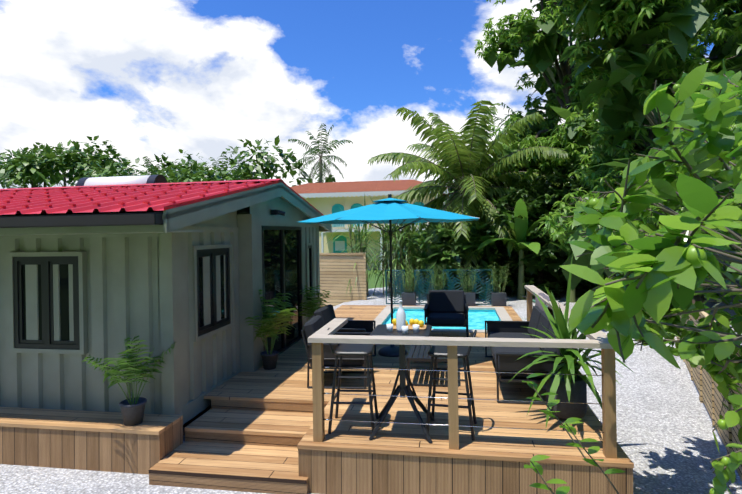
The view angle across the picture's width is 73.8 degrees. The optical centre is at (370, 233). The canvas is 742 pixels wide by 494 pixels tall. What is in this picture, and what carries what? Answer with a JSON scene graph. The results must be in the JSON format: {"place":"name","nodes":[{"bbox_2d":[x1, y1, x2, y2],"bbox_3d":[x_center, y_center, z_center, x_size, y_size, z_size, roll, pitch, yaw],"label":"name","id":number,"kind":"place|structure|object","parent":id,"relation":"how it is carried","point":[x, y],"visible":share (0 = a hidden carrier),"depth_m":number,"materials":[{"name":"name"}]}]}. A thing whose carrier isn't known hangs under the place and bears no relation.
{"place":"outdoors","nodes":[
{"label":"outdoors","id":0,"kind":"place"},
{"bbox_2d":[2,177,26,188],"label":"tree","id":1,"kind":"object","parent":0,"point":[11,184],"depth_m":53.88,"materials":[{"name":"green plant"}]},
{"bbox_2d":[3,148,62,187],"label":"tree","id":2,"kind":"object","parent":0,"point":[38,184],"depth_m":64.62,"materials":[{"name":"green plant"}]},
{"bbox_2d":[22,264,69,340],"bbox_3d":[-3.747,0.803,5.750,0.760,0.960,0.009,-1,0,9],"label":"window glass","id":3,"kind":"object","parent":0,"point":[64,301],"depth_m":5.72,"materials":[{"name":"black glass"}]},
{"bbox_2d":[13,256,79,349],"bbox_3d":[-3.750,0.804,5.735,0.870,1.070,0.038,-1,0,9],"label":"window frame","id":4,"kind":"object","parent":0,"point":[47,263],"visible":0.94,"depth_m":5.72,"materials":[{"name":"black metal"}]},
{"bbox_2d":[63,155,127,185],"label":"tree","id":5,"kind":"object","parent":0,"point":[65,175],"depth_m":58.41,"materials":[{"name":"green plant"}]},
{"bbox_2d":[84,175,149,185],"bbox_3d":[-4.566,-0.824,9.091,1.251,0.440,0.440,-1,0,9],"label":"water heater tank","id":6,"kind":"object","parent":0,"point":[118,180],"visible":0.27,"depth_m":8.92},
{"bbox_2d":[82,336,175,404],"bbox_3d":[-2.536,1.453,5.236,0.698,0.757,0.949,0,0,49],"label":"potted plant","id":7,"kind":"object","parent":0,"point":[128,366],"depth_m":5.15,"materials":[{"name":"green plant"}]},
{"bbox_2d":[122,166,150,175],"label":"tree","id":8,"kind":"object","parent":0,"point":[132,175],"depth_m":51.89,"materials":[{"name":"green plant"}]},
{"bbox_2d":[127,153,176,174],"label":"tree","id":9,"kind":"object","parent":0,"point":[148,165],"depth_m":63.55,"materials":[{"name":"green plant"}]},
{"bbox_2d":[161,419,182,459],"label":"deck fascia","id":10,"kind":"structure","parent":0,"point":[171,438],"depth_m":5.24,"materials":[{"name":"brown wood"}]},
{"bbox_2d":[199,255,224,326],"bbox_3d":[-2.058,0.726,6.400,0.010,0.940,0.800,-1,0,9],"label":"window glass","id":11,"kind":"object","parent":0,"point":[201,288],"depth_m":6.16,"materials":[{"name":"black glass"}]},
{"bbox_2d":[197,248,230,336],"bbox_3d":[-2.044,0.726,6.397,0.038,1.050,0.910,-1,0,9],"label":"window frame","id":12,"kind":"object","parent":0,"point":[215,324],"visible":0.83,"depth_m":6.38,"materials":[{"name":"black metal"}]},
{"bbox_2d":[190,152,251,179],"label":"tree","id":13,"kind":"object","parent":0,"point":[221,163],"depth_m":58.25,"materials":[{"name":"green plant"}]},
{"bbox_2d":[233,170,257,179],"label":"tree","id":14,"kind":"object","parent":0,"point":[243,176],"depth_m":49.88,"materials":[{"name":"green plant"}]},
{"bbox_2d":[245,289,296,353],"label":"potted plant","id":15,"kind":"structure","parent":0,"point":[270,323],"depth_m":7.24,"materials":[{"name":"green plant"}]},
{"bbox_2d":[264,230,299,350],"bbox_3d":[-1.523,0.953,8.501,0.018,2.020,1.850,-1,0,9],"label":"door glass","id":16,"kind":"object","parent":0,"point":[272,263],"visible":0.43,"depth_m":8.62,"materials":[{"name":"glass"}]},
{"bbox_2d":[0,116,597,247],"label":"trees","id":17,"kind":"object","parent":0,"point":[50,164],"depth_m":57.87,"materials":[{"name":"green plant"}]},
{"bbox_2d":[309,248,309,279],"bbox_3d":[-1.262,0.764,9.947,0.010,0.920,0.220,-1,0,9],"label":"window glass","id":18,"kind":"object","parent":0,"point":[309,263],"visible":0.07,"depth_m":10.03,"materials":[{"name":"black glass"}]},
{"bbox_2d":[308,245,312,296],"bbox_3d":[-1.248,0.764,9.945,0.039,1.030,0.330,-1,0,9],"label":"window frame","id":19,"kind":"object","parent":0,"point":[310,246],"visible":0.29,"depth_m":10.05,"materials":[{"name":"black metal"}]},
{"bbox_2d":[299,285,331,319],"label":"potted plant","id":20,"kind":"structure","parent":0,"point":[312,306],"depth_m":9.34,"materials":[{"name":"green plant"}]},
{"bbox_2d":[0,305,633,483],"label":"deck boards","id":21,"kind":"object","parent":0,"point":[285,380],"visible":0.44,"depth_m":5.32,"materials":[{"name":"brown wood"}]},
{"bbox_2d":[288,124,352,182],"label":"coconut palm","id":22,"kind":"object","parent":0,"point":[312,152],"depth_m":52.91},
{"bbox_2d":[0,0,734,204],"label":"sky","id":23,"kind":"structure","parent":0,"point":[148,78],"materials":[{"name":"white"}]},
{"bbox_2d":[290,180,448,198],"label":"roof","id":24,"kind":"structure","parent":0,"point":[364,186],"depth_m":34.83,"materials":[{"name":"tile"}]},
{"bbox_2d":[335,241,404,250],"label":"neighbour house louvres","id":25,"kind":"object","parent":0,"point":[339,246],"visible":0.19,"depth_m":33.29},
{"bbox_2d":[0,240,741,493],"bbox_3d":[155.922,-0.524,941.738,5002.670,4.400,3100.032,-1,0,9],"label":"ground","id":26,"kind":"structure","parent":0,"point":[666,441],"depth_m":5.76,"materials":[{"name":"grey gravel"}]},
{"bbox_2d":[149,399,326,493],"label":"step risers","id":27,"kind":"object","parent":26,"relation":"on","point":[228,484],"visible":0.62,"depth_m":5.30,"materials":[{"name":"brown wood"}]},
{"bbox_2d":[0,426,632,493],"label":"deck fascia","id":28,"kind":"structure","parent":26,"relation":"on","point":[332,472],"depth_m":4.56,"materials":[{"name":"brown wood"}]},
{"bbox_2d":[0,196,319,423],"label":"exterior wall","id":29,"kind":"structure","parent":28,"relation":"on","point":[140,285],"depth_m":5.73,"materials":[{"name":"white wood"}]},
{"bbox_2d":[8,251,87,354],"bbox_3d":[-3.749,0.804,5.739,0.970,1.170,0.070,-1,0,9],"label":"window trim","id":30,"kind":"structure","parent":29,"relation":"attached to","point":[83,307],"depth_m":5.68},
{"bbox_2d":[0,182,331,235],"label":"roof trim","id":31,"kind":"structure","parent":29,"relation":"on","point":[174,219],"depth_m":5.27,"materials":[{"name":"grey metal"}]},
{"bbox_2d":[0,212,162,227],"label":"gutter","id":32,"kind":"object","parent":31,"relation":"attached to","point":[115,219],"visible":1,"depth_m":4.76,"materials":[{"name":"grey"}]},
{"bbox_2d":[0,179,323,215],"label":"roof","id":33,"kind":"structure","parent":31,"relation":"on","point":[122,197],"depth_m":6.38,"materials":[{"name":"red metal"}]},
{"bbox_2d":[76,175,166,185],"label":"solar tank ends","id":34,"kind":"object","parent":33,"relation":"on","point":[150,179],"visible":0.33,"depth_m":8.94,"materials":[{"name":"grey metal"}]},
{"bbox_2d":[192,244,232,341],"bbox_3d":[-2.048,0.726,6.398,0.070,1.150,1.010,-1,0,9],"label":"window trim","id":35,"kind":"structure","parent":29,"relation":"attached to","point":[196,338],"depth_m":5.99,"materials":[{"name":"white wood"}]},
{"bbox_2d":[271,210,284,215],"bbox_3d":[-1.486,-0.326,7.965,0.215,0.104,0.132,-1,0,9],"label":"wall light","id":36,"kind":"object","parent":29,"relation":"attached to","point":[277,212],"visible":1,"depth_m":7.93,"materials":[{"name":"black"}]},
{"bbox_2d":[262,226,302,354],"bbox_3d":[-1.519,0.943,8.500,0.092,2.120,1.970,-1,0,9],"label":"door frame","id":37,"kind":"object","parent":29,"relation":"attached to","point":[282,229],"visible":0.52,"depth_m":8.49,"materials":[{"name":"black metal"}]},
{"bbox_2d":[305,243,313,300],"bbox_3d":[-1.252,0.764,9.945,0.070,1.130,0.430,-1,0,9],"label":"window","id":38,"kind":"structure","parent":29,"relation":"attached to","point":[306,254],"depth_m":9.74,"materials":[{"name":"black metal"}]},
{"bbox_2d":[119,351,586,425],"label":"plant pots","id":39,"kind":"object","parent":28,"relation":"on","point":[132,415],"visible":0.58,"depth_m":5.14,"materials":[{"name":"black ceramic"}]},
{"bbox_2d":[301,294,563,442],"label":"outdoor furniture frames","id":40,"kind":"structure","parent":28,"relation":"on","point":[336,352],"depth_m":5.24,"materials":[{"name":"black metal"}]},
{"bbox_2d":[396,300,405,331],"bbox_3d":[0.297,0.819,4.906,0.094,0.305,0.094,-1,0,9],"label":"bottle","id":41,"kind":"object","parent":40,"relation":"on","point":[400,317],"visible":0.85,"depth_m":4.87,"materials":[{"name":"white glass"}]},
{"bbox_2d":[312,289,616,458],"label":"railing posts","id":42,"kind":"object","parent":28,"relation":"on","point":[608,370],"visible":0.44,"depth_m":4.49,"materials":[{"name":"wood"}]},
{"bbox_2d":[535,293,552,315],"bbox_3d":[2.595,1.289,7.267,0.270,0.732,0.855,-1,0,9],"label":"towel on rail","id":43,"kind":"object","parent":42,"relation":"hanging from","point":[537,301],"visible":0.25,"depth_m":7.38,"materials":[{"name":"grey fabric"}]},
{"bbox_2d":[319,253,366,306],"bbox_3d":[-1.038,1.528,15.219,1.811,1.840,0.080,-1,0,9],"label":"privacy panel","id":44,"kind":"object","parent":26,"relation":"on","point":[337,272],"visible":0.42,"depth_m":15.18,"materials":[{"name":"brown wood"}]},
{"bbox_2d":[319,195,467,294],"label":"plants","id":45,"kind":"object","parent":26,"relation":"on","point":[377,262],"visible":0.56,"depth_m":15.91,"materials":[{"name":"green plant"}]},
{"bbox_2d":[374,223,470,291],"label":"plants","id":46,"kind":"object","parent":26,"relation":"on","point":[422,250],"visible":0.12,"depth_m":16.60,"materials":[{"name":"green plant"}]},
{"bbox_2d":[385,269,492,304],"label":"teal garden screens","id":47,"kind":"object","parent":26,"relation":"on","point":[428,285],"visible":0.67,"depth_m":13.90,"materials":[{"name":"teal paint"}]},
{"bbox_2d":[402,292,506,305],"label":"bamboo planters","id":48,"kind":"object","parent":26,"relation":"on","point":[497,299],"visible":0.56,"depth_m":13.17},
{"bbox_2d":[412,180,597,297],"bbox_3d":[6.912,0.533,16.784,11.981,4.956,6.168,0,0,1],"label":"hedge","id":49,"kind":"object","parent":26,"relation":"on","point":[555,265],"visible":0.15,"depth_m":15.10,"materials":[{"name":"green plant"}]},
{"bbox_2d":[405,181,725,299],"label":"hedge leaves","id":50,"kind":"object","parent":49,"relation":"attached to","point":[529,278],"visible":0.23,"depth_m":14.81,"materials":[{"name":"green plant"}]},
{"bbox_2d":[480,0,741,290],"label":"tree","id":51,"kind":"object","parent":26,"relation":"on","point":[625,70],"visible":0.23,"depth_m":11.70,"materials":[{"name":"green plant"}]},
{"bbox_2d":[693,232,705,300],"bbox_3d":[8.293,0.081,12.966,3.166,3.677,3.220,0,0,-33],"label":"shrub","id":52,"kind":"object","parent":26,"relation":"on","point":[697,297],"depth_m":12.43,"materials":[{"name":"green plant"}]},
{"bbox_2d":[676,299,741,480],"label":"fence","id":53,"kind":"object","parent":26,"relation":"on","point":[711,397],"visible":0.19,"depth_m":5.99,"materials":[{"name":"brown wood"}]},
{"bbox_2d":[303,194,440,269],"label":"neighbour house walls","id":54,"kind":"structure","parent":0,"point":[324,205],"depth_m":33.24,"materials":[{"name":"yellow paint"}]},
{"bbox_2d":[299,189,449,270],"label":"building trim","id":55,"kind":"structure","parent":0,"point":[346,194],"depth_m":32.40,"materials":[{"name":"white paint"}]},
{"bbox_2d":[332,202,423,256],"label":"windows","id":56,"kind":"structure","parent":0,"point":[336,208],"depth_m":33.31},
{"bbox_2d":[299,200,478,223],"bbox_3d":[0.314,-0.362,8.104,2.810,0.370,2.809,-1,0,9],"label":"umbrella canopy","id":57,"kind":"object","parent":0,"point":[393,211],"visible":0.9,"depth_m":7.52,"materials":[{"name":"blue fabric"}]},
{"bbox_2d":[298,194,479,323],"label":"umbrella pole ribs","id":58,"kind":"object","parent":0,"point":[390,230],"visible":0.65,"depth_m":8.09,"materials":[{"name":"metal"}]},
{"bbox_2d":[373,198,406,202],"bbox_3d":[0.311,-0.550,8.105,0.555,0.065,0.554,-1,0,9],"label":"umbrella top cap","id":59,"kind":"object","parent":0,"point":[388,199],"visible":0.59,"depth_m":8.02,"materials":[{"name":"blue fabric"}]},
{"bbox_2d":[378,344,406,356],"bbox_3d":[0.350,1.822,8.104,0.470,0.300,0.470,-1,0,9],"label":"umbrella base","id":60,"kind":"object","parent":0,"point":[391,350],"visible":0.85,"depth_m":7.96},
{"bbox_2d":[349,223,444,296],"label":"sugar cane stalks","id":61,"kind":"object","parent":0,"point":[388,282],"visible":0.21,"depth_m":16.11,"materials":[{"name":"green plant"}]},
{"bbox_2d":[386,324,418,333],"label":"drinking glasses","id":62,"kind":"object","parent":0,"point":[404,328],"visible":1,"depth_m":4.82,"materials":[{"name":"white"}]},
{"bbox_2d":[393,324,426,329],"bbox_3d":[0.382,0.961,5.065,0.370,0.018,0.220,-1,0,9],"label":"drink","id":63,"kind":"object","parent":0,"point":[410,327],"visible":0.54,"depth_m":4.98,"materials":[{"name":"brown liquid"}]},
{"bbox_2d":[392,318,423,326],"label":"lemons","id":64,"kind":"object","parent":63,"relation":"on","point":[420,323],"visible":0.65,"depth_m":5.04,"materials":[{"name":"yellow food"}]},
{"bbox_2d":[401,251,455,291],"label":"sugar cane stalks","id":65,"kind":"object","parent":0,"point":[432,279],"visible":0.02,"depth_m":16.91,"materials":[{"name":"green plant"}]},
{"bbox_2d":[303,290,560,378],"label":"chair cushions","id":66,"kind":"object","parent":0,"point":[446,307],"visible":0.4,"depth_m":7.36,"materials":[{"name":"black fabric"}]},
{"bbox_2d":[383,309,499,323],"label":"wall tiles","id":67,"kind":"object","parent":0,"point":[423,310],"depth_m":12.72,"materials":[{"name":"teal tile"}]},
{"bbox_2d":[384,311,499,329],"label":"pool water","id":68,"kind":"structure","parent":67,"relation":"in","point":[476,320],"depth_m":11.74,"materials":[{"name":"blue liquid"}]},
{"bbox_2d":[374,306,512,332],"bbox_3d":[1.651,1.958,11.415,3.052,0.048,3.340,-1,0,9],"label":"pool coping","id":69,"kind":"object","parent":67,"relation":"on","point":[385,313],"visible":0.54,"depth_m":11.74,"materials":[{"name":"white stone"}]},
{"bbox_2d":[399,262,508,292],"bbox_3d":[2.246,1.193,13.409,3.105,0.843,0.779,-1,0,9],"label":"bamboo planter","id":70,"kind":"object","parent":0,"point":[433,281],"depth_m":13.44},
{"bbox_2d":[308,285,612,348],"bbox_3d":[1.159,0.986,6.785,2.776,0.045,4.730,-1,0,9],"label":"railing top","id":71,"kind":"object","parent":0,"point":[597,340],"visible":0.79,"depth_m":4.53,"materials":[{"name":"white wood"}]},
{"bbox_2d":[322,303,603,432],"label":"railing cables","id":72,"kind":"object","parent":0,"point":[466,398],"visible":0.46,"depth_m":4.55,"materials":[{"name":"silver metal"}]},
{"bbox_2d":[368,100,573,287],"bbox_3d":[3.119,-1.214,16.460,6.560,6.428,6.611,-1,0,9],"label":"coconut palm","id":73,"kind":"object","parent":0,"point":[479,147],"depth_m":15.67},
{"bbox_2d":[439,179,562,227],"bbox_3d":[4.739,-0.136,17.671,4.854,4.228,3.733,0,0,23],"label":"shrub","id":74,"kind":"object","parent":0,"point":[450,189],"depth_m":17.38,"materials":[{"name":"green plant"}]},
{"bbox_2d":[438,198,603,302],"bbox_3d":[4.514,0.422,14.815,5.270,3.076,3.391,-1,0,9],"label":"banana","id":75,"kind":"object","parent":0,"point":[519,226],"depth_m":14.37,"materials":[{"name":"green plant"}]},
{"bbox_2d":[476,187,567,285],"bbox_3d":[5.115,0.284,15.549,3.745,3.387,4.438,0,0,-43],"label":"shrub","id":76,"kind":"object","parent":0,"point":[518,194],"depth_m":14.73,"materials":[{"name":"green plant"}]},
{"bbox_2d":[489,102,561,130],"bbox_3d":[9.382,-2.753,27.469,7.461,9.525,7.709,-1,0,9],"label":"coconut palm","id":77,"kind":"object","parent":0,"point":[502,119],"depth_m":26.93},
{"bbox_2d":[526,159,607,285],"bbox_3d":[6.491,-0.224,14.807,3.918,4.326,4.676,0,0,44],"label":"shrub","id":78,"kind":"object","parent":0,"point":[558,176],"depth_m":14.77,"materials":[{"name":"green plant"}]},
{"bbox_2d":[508,253,638,426],"bbox_3d":[2.175,1.060,5.178,1.474,1.729,1.438,-1,0,9],"label":"pot plant","id":79,"kind":"object","parent":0,"point":[560,327],"depth_m":5.17,"materials":[{"name":"green plant"}]},
{"bbox_2d":[449,0,741,250],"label":"mango tree","id":80,"kind":"object","parent":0,"point":[714,34],"depth_m":12.06,"materials":[{"name":"green plant"}]},
{"bbox_2d":[522,60,741,493],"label":"citrus tree","id":81,"kind":"object","parent":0,"point":[656,294],"depth_m":1.87,"materials":[{"name":"green plant"}]},
{"bbox_2d":[584,84,731,493],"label":"fruits","id":82,"kind":"object","parent":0,"point":[692,254],"visible":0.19,"depth_m":2.42,"materials":[{"name":"green food"}]},
{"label":"shrub branches","id":83,"kind":"object","parent":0,"visible":0},
{"bbox_2d":[557,148,645,209],"bbox_3d":[8.313,-1.659,15.393,4.740,3.109,4.366,0,0,27],"label":"shrub","id":84,"kind":"object","parent":83,"relation":"attached to","point":[576,189],"depth_m":14.80,"materials":[{"name":"green plant"}]}
]}

